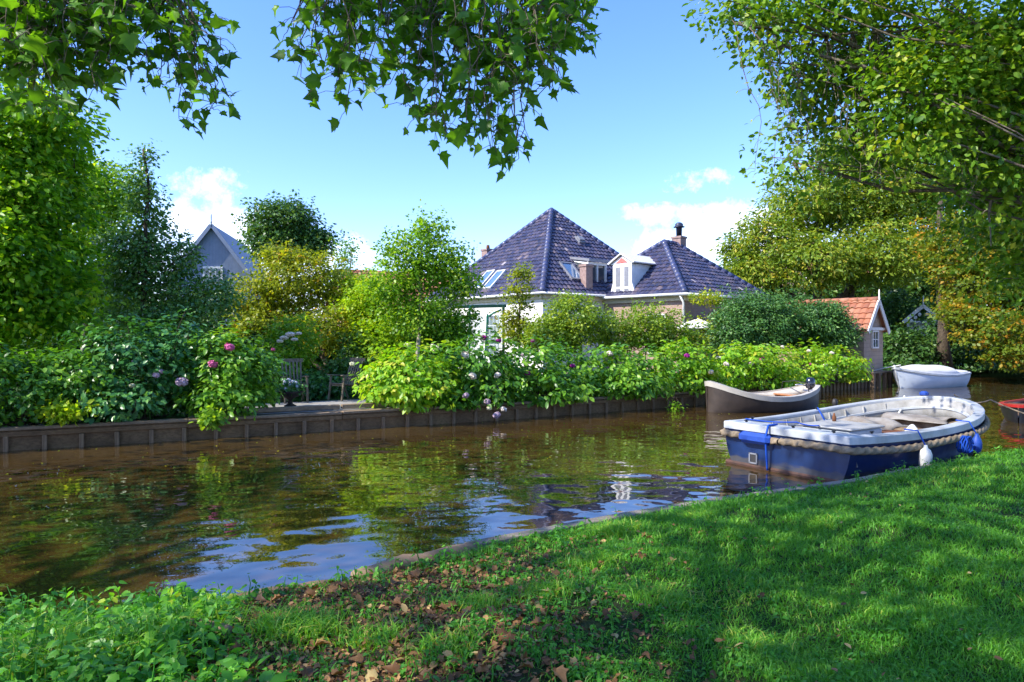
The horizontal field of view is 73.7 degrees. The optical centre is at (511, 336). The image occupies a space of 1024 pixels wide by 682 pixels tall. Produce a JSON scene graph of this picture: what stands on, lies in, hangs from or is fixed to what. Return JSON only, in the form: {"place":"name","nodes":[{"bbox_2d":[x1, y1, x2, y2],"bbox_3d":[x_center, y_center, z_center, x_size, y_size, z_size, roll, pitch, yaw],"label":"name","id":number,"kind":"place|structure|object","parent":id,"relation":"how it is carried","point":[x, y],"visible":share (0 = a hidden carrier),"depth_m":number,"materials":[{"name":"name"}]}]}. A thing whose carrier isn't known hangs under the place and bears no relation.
{"place":"outdoors","nodes":[
{"label":"outdoors","id":0,"kind":"place"},
{"bbox_2d":[161,214,276,333],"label":"gabled house","id":1,"kind":"structure","parent":0,"point":[215,242],"depth_m":38.04,"materials":[{"name":"grey"}]},
{"bbox_2d":[203,266,222,283],"bbox_3d":[-16.640,-3.375,37.975,1.050,1.050,0.120,0,0,-10],"label":"window","id":2,"kind":"structure","parent":1,"relation":"in","point":[218,269],"depth_m":37.95,"materials":[{"name":"white glass"}]},
{"bbox_2d":[188,399,392,417],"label":"terrace path","id":3,"kind":"structure","parent":0,"point":[339,402],"depth_m":16.00,"materials":[{"name":"grey stone"}]},
{"bbox_2d":[275,378,307,406],"bbox_3d":[-4.993,1.223,15.407,0.774,0.713,0.770,0,0,0],"label":"flower urn","id":4,"kind":"object","parent":3,"relation":"on","point":[292,389],"visible":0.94,"depth_m":15.26,"materials":[{"name":"metal"}]},
{"bbox_2d":[280,358,308,403],"bbox_3d":[-5.328,1.068,16.669,0.590,1.051,0.734,0,0,-28],"label":"garden chair","id":5,"kind":"object","parent":3,"relation":"on","point":[297,360],"visible":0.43,"depth_m":16.89,"materials":[{"name":"grey wood"}]},
{"bbox_2d":[233,402,401,413],"bbox_3d":[-3.889,1.525,14.873,4.182,0.090,0.184,0,0,-28],"label":"terrace sleeper","id":6,"kind":"object","parent":3,"relation":"on","point":[305,408],"visible":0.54,"depth_m":14.60,"materials":[{"name":"grey wood"}]},
{"bbox_2d":[327,358,364,400],"bbox_3d":[-4.188,1.068,17.261,0.590,1.051,0.734,0,0,38],"label":"garden chair","id":7,"kind":"object","parent":3,"relation":"on","point":[343,384],"visible":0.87,"depth_m":17.33,"materials":[{"name":"grey wood"}]},
{"bbox_2d":[324,269,444,331],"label":"brick house","id":8,"kind":"structure","parent":0,"point":[357,271],"depth_m":45.71,"materials":[{"name":"orange brick"}]},
{"bbox_2d":[0,375,1023,621],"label":"canal water","id":9,"kind":"structure","parent":0,"point":[84,517],"depth_m":8.94,"materials":[{"name":"liquid"}]},
{"bbox_2d":[7,417,991,575],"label":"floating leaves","id":10,"kind":"object","parent":9,"relation":"on","point":[326,511],"visible":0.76,"depth_m":8.97,"materials":[{"name":"green plant"}]},
{"bbox_2d":[704,377,819,412],"bbox_3d":[6.825,1.690,18.650,3.460,1.120,1.660,0,0,-17],"label":"sloop","id":11,"kind":"object","parent":9,"relation":"on","point":[721,398],"visible":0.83,"depth_m":17.95,"materials":[{"name":"wood"}]},
{"bbox_2d":[759,276,869,357],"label":"woodland tree","id":12,"kind":"object","parent":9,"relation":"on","point":[805,293],"visible":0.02,"depth_m":45.74,"materials":[{"name":"green plant"}]},
{"bbox_2d":[720,392,989,481],"bbox_3d":[5.929,1.711,11.242,5.006,1.277,2.653,0,0,-33],"label":"workboat","id":13,"kind":"object","parent":9,"relation":"on","point":[827,449],"visible":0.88,"depth_m":10.10,"materials":[{"name":"metal"}]},
{"bbox_2d":[765,423,777,470],"bbox_3d":[3.845,1.639,10.152,0.280,0.687,0.054,0,0,-33],"label":"mooring rope","id":14,"kind":"object","parent":13,"relation":"hanging from","point":[766,433],"visible":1,"depth_m":10.10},
{"bbox_2d":[745,418,818,425],"bbox_3d":[4.138,1.312,10.473,1.060,0.084,0.034,0,0,21],"label":"mooring rope","id":15,"kind":"object","parent":13,"relation":"on","point":[781,422],"visible":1,"depth_m":10.48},
{"bbox_2d":[832,399,837,405],"bbox_3d":[8.700,1.775,18.400,0.150,0.210,0.150,0,0,0],"label":"bollard","id":16,"kind":"object","parent":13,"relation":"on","point":[834,402],"visible":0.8,"depth_m":18.35,"materials":[{"name":"metal"}]},
{"bbox_2d":[839,416,908,429],"bbox_3d":[5.842,1.405,11.372,0.807,0.202,1.219,0,0,-33],"label":"tarpaulin","id":17,"kind":"object","parent":13,"relation":"on","point":[889,424],"visible":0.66,"depth_m":11.10,"materials":[{"name":"white fabric"}]},
{"bbox_2d":[905,424,917,430],"bbox_3d":[6.430,1.573,10.828,0.582,0.367,0.672,0,0,34],"label":"sack","id":18,"kind":"object","parent":13,"relation":"on","point":[912,426],"visible":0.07,"depth_m":10.80,"materials":[{"name":"white fabric"}]},
{"bbox_2d":[881,412,955,423],"bbox_3d":[7.260,1.431,12.219,0.941,0.090,1.116,0,0,-44],"label":"cover sheet","id":19,"kind":"object","parent":13,"relation":"on","point":[919,418],"visible":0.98,"depth_m":12.05,"materials":[{"name":"white fabric"}]},
{"bbox_2d":[904,428,932,465],"bbox_3d":[5.728,1.596,9.633,0.351,0.568,0.167,0,0,34],"label":"boat fender","id":20,"kind":"object","parent":13,"relation":"hanging from","point":[925,453],"visible":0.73,"depth_m":9.54,"materials":[{"name":"white plastic"}]},
{"bbox_2d":[919,391,928,395],"bbox_3d":[7.896,1.093,13.078,0.160,0.100,0.140,0,0,-44],"label":"bow pad","id":21,"kind":"object","parent":13,"relation":"on","point":[923,393],"visible":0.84,"depth_m":13.03,"materials":[{"name":"blue plastic"}]},
{"bbox_2d":[956,435,973,453],"bbox_3d":[6.741,1.600,10.159,0.254,0.257,0.162,0,0,-33],"label":"rope coil","id":22,"kind":"object","parent":13,"relation":"hanging from","point":[964,449],"visible":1,"depth_m":10.13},
{"bbox_2d":[956,420,981,453],"bbox_3d":[6.927,1.516,10.352,0.336,0.489,0.137,0,0,34],"label":"boat fender","id":23,"kind":"object","parent":13,"relation":"hanging from","point":[977,444],"visible":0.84,"depth_m":10.26,"materials":[{"name":"blue plastic"}]},
{"bbox_2d":[953,394,1023,413],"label":"mooring rope","id":24,"kind":"object","parent":13,"relation":"attached to","point":[997,403],"visible":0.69,"depth_m":12.34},
{"bbox_2d":[860,370,891,388],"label":"jetty","id":25,"kind":"object","parent":9,"relation":"in","point":[875,382],"visible":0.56,"depth_m":26.80,"materials":[{"name":"brown wood"}]},
{"bbox_2d":[891,365,970,387],"bbox_3d":[16.565,1.694,27.395,3.974,1.212,1.820,0,0,-28],"label":"launch","id":26,"kind":"object","parent":9,"relation":"on","point":[923,376],"visible":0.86,"depth_m":26.55,"materials":[{"name":"plastic"}]},
{"bbox_2d":[907,197,1023,377],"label":"beech tree","id":27,"kind":"object","parent":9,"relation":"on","point":[987,333],"visible":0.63,"depth_m":30.11,"materials":[{"name":"green plant"}]},
{"bbox_2d":[998,399,1023,422],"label":"rowing boat","id":28,"kind":"object","parent":9,"relation":"on","point":[1010,415],"visible":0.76,"depth_m":16.06,"materials":[{"name":"brown wood"}]},
{"bbox_2d":[0,0,1023,335],"label":"sky","id":29,"kind":"structure","parent":0,"point":[654,130],"materials":[{"name":"blue"}]},
{"bbox_2d":[0,445,1023,681],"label":"bank ground","id":30,"kind":"structure","parent":0,"point":[587,623],"depth_m":4.03,"materials":[{"name":"green plant"}]},
{"bbox_2d":[236,579,338,596],"bbox_3d":[-1.603,1.806,4.794,0.786,0.122,0.116,0,0,-26],"label":"log","id":31,"kind":"object","parent":30,"relation":"on","point":[281,586],"visible":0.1,"depth_m":4.79,"materials":[{"name":"brown wood"}]},
{"bbox_2d":[0,0,608,182],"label":"plane tree","id":32,"kind":"object","parent":30,"relation":"on","point":[33,38],"visible":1,"depth_m":6.08,"materials":[{"name":"green plant"}]},
{"bbox_2d":[350,541,480,579],"bbox_3d":[-0.724,1.780,5.368,1.124,0.178,0.181,0,0,-37],"label":"log","id":33,"kind":"object","parent":30,"relation":"on","point":[412,559],"visible":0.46,"depth_m":5.30,"materials":[{"name":"brown wood"}]},
{"bbox_2d":[0,445,1023,681],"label":"ground cover","id":34,"kind":"object","parent":30,"relation":"on","point":[162,654],"visible":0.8,"depth_m":3.56,"materials":[{"name":"green plant"}]},
{"bbox_2d":[28,455,1022,681],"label":"fallen leaves","id":35,"kind":"object","parent":30,"relation":"on","point":[391,669],"depth_m":3.60,"materials":[{"name":"brown plant"}]},
{"bbox_2d":[465,464,936,548],"bbox_3d":[2.735,1.900,7.591,7.238,0.314,0.222,0,0,-30],"label":"edging board","id":36,"kind":"object","parent":30,"relation":"on","point":[505,537],"visible":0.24,"depth_m":6.71,"materials":[{"name":"brown wood"}]},
{"bbox_2d":[680,0,1023,327],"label":"plane tree","id":37,"kind":"object","parent":30,"relation":"on","point":[979,75],"visible":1,"depth_m":9.73,"materials":[{"name":"green plant"}]},
{"bbox_2d":[14,366,1023,424],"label":"garden ground","id":38,"kind":"structure","parent":0,"point":[990,373],"depth_m":18.00,"materials":[{"name":"brown soil"}]},
{"bbox_2d":[0,69,125,407],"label":"maple tree","id":39,"kind":"object","parent":38,"relation":"on","point":[44,276],"visible":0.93,"depth_m":14.79,"materials":[{"name":"green plant"}]},
{"bbox_2d":[0,338,134,427],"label":"hydrangea","id":40,"kind":"object","parent":38,"relation":"on","point":[29,394],"visible":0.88,"depth_m":12.46,"materials":[{"name":"green plant"}]},
{"bbox_2d":[14,322,138,383],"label":"shrub","id":41,"kind":"object","parent":38,"relation":"on","point":[125,372],"visible":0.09,"depth_m":23.36,"materials":[{"name":"green plant"}]},
{"bbox_2d":[59,155,157,383],"bbox_3d":[-13.034,-2.061,21.039,3.687,7.428,3.722,0,0,-41],"label":"ash tree","id":42,"kind":"object","parent":38,"relation":"on","point":[112,203],"visible":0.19,"depth_m":20.83,"materials":[{"name":"green plant"}]},
{"bbox_2d":[46,305,220,424],"bbox_3d":[-7.465,0.535,13.515,3.034,2.366,2.823,0,0,0],"label":"hydrangea","id":43,"kind":"object","parent":38,"relation":"on","point":[150,391],"visible":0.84,"depth_m":13.31,"materials":[{"name":"green plant"}]},
{"bbox_2d":[56,288,225,378],"bbox_3d":[-14.604,-0.359,26.011,7.030,4.282,4.854,0,0,0],"label":"shrub","id":44,"kind":"object","parent":38,"relation":"on","point":[110,342],"visible":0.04,"depth_m":24.95,"materials":[{"name":"green plant"}]},
{"bbox_2d":[75,138,247,349],"bbox_3d":[-9.311,-1.799,18.004,4.409,6.917,3.226,0,0,0],"label":"holly tree","id":45,"kind":"object","parent":38,"relation":"on","point":[144,248],"visible":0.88,"depth_m":17.97,"materials":[{"name":"green plant"}]},
{"bbox_2d":[134,275,270,377],"bbox_3d":[-12.115,-0.352,27.085,6.381,4.260,4.701,0,0,0],"label":"shrub","id":46,"kind":"object","parent":38,"relation":"on","point":[218,321],"visible":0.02,"depth_m":26.27,"materials":[{"name":"green plant"}]},
{"bbox_2d":[166,318,292,420],"bbox_3d":[-5.789,0.671,14.157,2.397,2.137,2.052,0,0,0],"label":"hydrangea","id":47,"kind":"object","parent":38,"relation":"on","point":[241,381],"visible":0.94,"depth_m":13.75,"materials":[{"name":"green plant"}]},
{"bbox_2d":[215,298,337,375],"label":"shrub","id":48,"kind":"object","parent":38,"relation":"on","point":[319,359],"visible":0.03,"depth_m":27.43,"materials":[{"name":"green plant"}]},
{"bbox_2d":[230,189,349,281],"bbox_3d":[-11.716,-3.085,36.279,6.126,9.536,4.133,0,0,-18],"label":"oak tree","id":49,"kind":"object","parent":38,"relation":"on","point":[279,223],"visible":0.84,"depth_m":35.30,"materials":[{"name":"green plant"}]},
{"bbox_2d":[252,308,329,397],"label":"shrub","id":50,"kind":"object","parent":38,"relation":"on","point":[291,340],"visible":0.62,"depth_m":18.75,"materials":[{"name":"green plant"}]},
{"bbox_2d":[217,238,380,371],"bbox_3d":[-6.693,-0.729,21.611,5.347,5.054,3.759,0,0,0],"label":"apple tree","id":51,"kind":"object","parent":38,"relation":"on","point":[269,290],"visible":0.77,"depth_m":21.50,"materials":[{"name":"green plant"}]},
{"bbox_2d":[271,366,362,401],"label":"shrub","id":52,"kind":"object","parent":38,"relation":"on","point":[316,391],"visible":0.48,"depth_m":17.96,"materials":[{"name":"green plant"}]},
{"bbox_2d":[327,229,375,353],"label":"hazel tree","id":53,"kind":"object","parent":38,"relation":"on","point":[349,253],"visible":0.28,"depth_m":26.96,"materials":[{"name":"green plant"}]},
{"bbox_2d":[312,323,396,392],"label":"shrub","id":54,"kind":"object","parent":38,"relation":"on","point":[341,364],"visible":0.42,"depth_m":19.90,"materials":[{"name":"green plant"}]},
{"bbox_2d":[328,268,412,380],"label":"shrub","id":55,"kind":"object","parent":38,"relation":"on","point":[352,299],"visible":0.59,"depth_m":20.78,"materials":[{"name":"green plant"}]},
{"bbox_2d":[0,387,767,451],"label":"retaining wall","id":56,"kind":"structure","parent":38,"relation":"on","point":[32,437],"depth_m":14.03,"materials":[{"name":"brown wood"}]},
{"bbox_2d":[28,394,99,426],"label":"trailing plant","id":57,"kind":"object","parent":56,"relation":"on","point":[64,415],"visible":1,"depth_m":12.21,"materials":[{"name":"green plant"}]},
{"bbox_2d":[188,403,230,431],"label":"trailing plant","id":58,"kind":"object","parent":56,"relation":"attached to","point":[212,419],"visible":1,"depth_m":12.88,"materials":[{"name":"green plant"}]},
{"bbox_2d":[665,395,687,411],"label":"trailing plant","id":59,"kind":"object","parent":56,"relation":"attached to","point":[675,408],"visible":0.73,"depth_m":18.28,"materials":[{"name":"green plant"}]},
{"bbox_2d":[326,312,477,375],"bbox_3d":[-4.415,0.131,28.971,7.135,3.325,4.829,0,0,0],"label":"shrub","id":60,"kind":"object","parent":38,"relation":"on","point":[401,335],"visible":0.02,"depth_m":28.02,"materials":[{"name":"green plant"}]},
{"bbox_2d":[348,338,473,414],"bbox_3d":[-2.263,0.904,15.874,3.001,1.729,2.209,0,0,-15],"label":"hydrangea","id":61,"kind":"object","parent":38,"relation":"on","point":[420,392],"visible":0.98,"depth_m":15.42,"materials":[{"name":"green plant"}]},
{"bbox_2d":[357,199,497,375],"bbox_3d":[-2.549,-1.299,20.273,4.269,5.588,2.818,0,0,0],"label":"birch tree","id":62,"kind":"object","parent":38,"relation":"on","point":[435,269],"visible":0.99,"depth_m":19.99,"materials":[{"name":"green plant"}]},
{"bbox_2d":[402,293,489,376],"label":"shrub","id":63,"kind":"object","parent":38,"relation":"on","point":[463,327],"visible":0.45,"depth_m":21.07,"materials":[{"name":"green plant"}]},
{"bbox_2d":[418,327,527,418],"bbox_3d":[-0.866,0.828,16.640,2.697,2.120,2.305,0,0,-22],"label":"hydrangea","id":64,"kind":"object","parent":38,"relation":"on","point":[482,369],"visible":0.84,"depth_m":16.23,"materials":[{"name":"green plant"}]},
{"bbox_2d":[456,304,506,373],"bbox_3d":[-1.236,0.193,26.976,2.053,2.965,0.115,0,0,-8],"label":"pergola","id":65,"kind":"object","parent":38,"relation":"on","point":[491,306],"visible":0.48,"depth_m":27.00,"materials":[{"name":"green paint"}]},
{"bbox_2d":[488,261,539,351],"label":"young pear tree","id":66,"kind":"object","parent":38,"relation":"on","point":[522,273],"visible":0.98,"depth_m":23.92,"materials":[{"name":"green plant"}]},
{"bbox_2d":[497,319,540,358],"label":"shrub","id":67,"kind":"object","parent":38,"relation":"on","point":[509,334],"visible":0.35,"depth_m":24.16,"materials":[{"name":"green plant"}]},
{"bbox_2d":[491,333,612,408],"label":"hydrangea","id":68,"kind":"object","parent":38,"relation":"on","point":[552,381],"visible":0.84,"depth_m":17.10,"materials":[{"name":"green plant"}]},
{"bbox_2d":[511,289,618,370],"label":"shrub","id":69,"kind":"object","parent":38,"relation":"on","point":[562,325],"visible":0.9,"depth_m":22.92,"materials":[{"name":"green plant"}]},
{"bbox_2d":[423,208,770,371],"bbox_3d":[4.153,-2.592,35.240,11.993,8.484,14.566,0,0,-38],"label":"farmhouse","id":70,"kind":"object","parent":38,"relation":"on","point":[559,250],"visible":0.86,"depth_m":32.04,"materials":[{"name":"tile"}]},
{"bbox_2d":[485,315,498,353],"bbox_3d":[-0.951,-0.075,32.666,0.120,1.950,0.950,0,0,-38],"label":"window","id":71,"kind":"structure","parent":70,"relation":"in","point":[493,320],"depth_m":32.62,"materials":[{"name":"white paint"}]},
{"bbox_2d":[571,340,682,401],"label":"hydrangea","id":72,"kind":"object","parent":38,"relation":"on","point":[632,379],"visible":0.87,"depth_m":18.41,"materials":[{"name":"green plant"}]},
{"bbox_2d":[591,296,717,367],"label":"shrub","id":73,"kind":"object","parent":38,"relation":"on","point":[631,333],"visible":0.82,"depth_m":24.14,"materials":[{"name":"green plant"}]},
{"bbox_2d":[646,336,735,397],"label":"hydrangea","id":74,"kind":"object","parent":38,"relation":"on","point":[691,373],"visible":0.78,"depth_m":19.74,"materials":[{"name":"green plant"}]},
{"bbox_2d":[678,318,714,353],"bbox_3d":[7.494,0.450,27.500,1.589,2.400,1.589,0,0,22],"label":"parasol","id":75,"kind":"object","parent":38,"relation":"on","point":[700,323],"visible":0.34,"depth_m":27.04,"materials":[{"name":"fabric"}]},
{"bbox_2d":[688,287,729,357],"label":"shrub","id":76,"kind":"object","parent":38,"relation":"on","point":[710,303],"visible":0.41,"depth_m":27.99,"materials":[{"name":"green plant"}]},
{"bbox_2d":[713,338,811,389],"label":"hydrangea","id":77,"kind":"object","parent":38,"relation":"on","point":[760,369],"visible":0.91,"depth_m":21.45,"materials":[{"name":"green plant"}]},
{"bbox_2d":[700,283,870,364],"bbox_3d":[10.259,-0.203,26.559,6.818,3.771,3.984,0,0,-17],"label":"shrub","id":78,"kind":"object","parent":38,"relation":"on","point":[780,321],"visible":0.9,"depth_m":25.85,"materials":[{"name":"green plant"}]},
{"bbox_2d":[777,337,873,387],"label":"hydrangea","id":79,"kind":"object","parent":38,"relation":"on","point":[823,370],"visible":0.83,"depth_m":24.49,"materials":[{"name":"green plant"}]},
{"bbox_2d":[775,375,881,391],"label":"retaining wall","id":80,"kind":"structure","parent":38,"relation":"on","point":[839,386],"depth_m":25.77,"materials":[{"name":"brown wood"}]},
{"bbox_2d":[777,289,890,375],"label":"garden shed","id":81,"kind":"structure","parent":38,"relation":"on","point":[868,312],"depth_m":27.49,"materials":[{"name":"orange tile"}]},
{"bbox_2d":[871,330,878,347],"bbox_3d":[14.626,0.110,27.525,0.620,0.720,0.120,0,0,-41],"label":"window","id":82,"kind":"structure","parent":81,"relation":"in","point":[874,334],"depth_m":27.47,"materials":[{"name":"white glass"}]},
{"bbox_2d":[707,127,971,299],"bbox_3d":[18.005,-5.209,36.901,15.275,13.793,8.747,0,0,0],"label":"chestnut tree","id":83,"kind":"object","parent":38,"relation":"on","point":[795,253],"visible":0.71,"depth_m":35.90,"materials":[{"name":"green plant"}]},
{"bbox_2d":[810,245,958,319],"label":"woodland tree","id":84,"kind":"object","parent":38,"relation":"on","point":[906,290],"visible":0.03,"depth_m":45.97,"materials":[{"name":"green plant"}]},
{"bbox_2d":[835,163,940,297],"bbox_3d":[20.852,-4.287,37.675,6.450,12.037,4.824,0,0,-25],"label":"chestnut tree","id":85,"kind":"object","parent":38,"relation":"on","point":[851,294],"visible":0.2,"depth_m":36.87,"materials":[{"name":"green plant"}]},
{"bbox_2d":[867,284,928,353],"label":"shrub","id":86,"kind":"object","parent":38,"relation":"on","point":[893,312],"visible":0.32,"depth_m":38.45,"materials":[{"name":"green plant"}]},
{"bbox_2d":[883,313,948,372],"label":"shrub","id":87,"kind":"object","parent":38,"relation":"on","point":[907,353],"visible":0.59,"depth_m":32.84,"materials":[{"name":"green plant"}]},
{"bbox_2d":[902,295,937,334],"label":"summerhouse","id":88,"kind":"structure","parent":38,"relation":"on","point":[919,309],"depth_m":37.22,"materials":[{"name":"white paint"}]},
{"bbox_2d":[892,313,988,371],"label":"shrub","id":89,"kind":"object","parent":38,"relation":"on","point":[958,357],"visible":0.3,"depth_m":34.11,"materials":[{"name":"green plant"}]},
{"bbox_2d":[883,91,1021,345],"bbox_3d":[29.126,-8.278,40.771,17.295,19.883,10.178,0,0,0],"label":"lime tree","id":90,"kind":"object","parent":38,"relation":"on","point":[957,184],"visible":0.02,"depth_m":39.29,"materials":[{"name":"green plant"}]},
{"bbox_2d":[883,215,1022,353],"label":"woodland tree","id":91,"kind":"object","parent":38,"relation":"on","point":[924,284],"visible":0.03,"depth_m":44.78,"materials":[{"name":"green plant"}]},
{"bbox_2d":[917,295,988,340],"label":"shrub","id":92,"kind":"object","parent":38,"relation":"on","point":[933,306],"depth_m":40.27,"materials":[{"name":"green plant"}]},
{"bbox_2d":[950,338,1023,375],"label":"shrub","id":93,"kind":"object","parent":38,"relation":"on","point":[981,369],"visible":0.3,"depth_m":33.52,"materials":[{"name":"green plant"}]}
]}

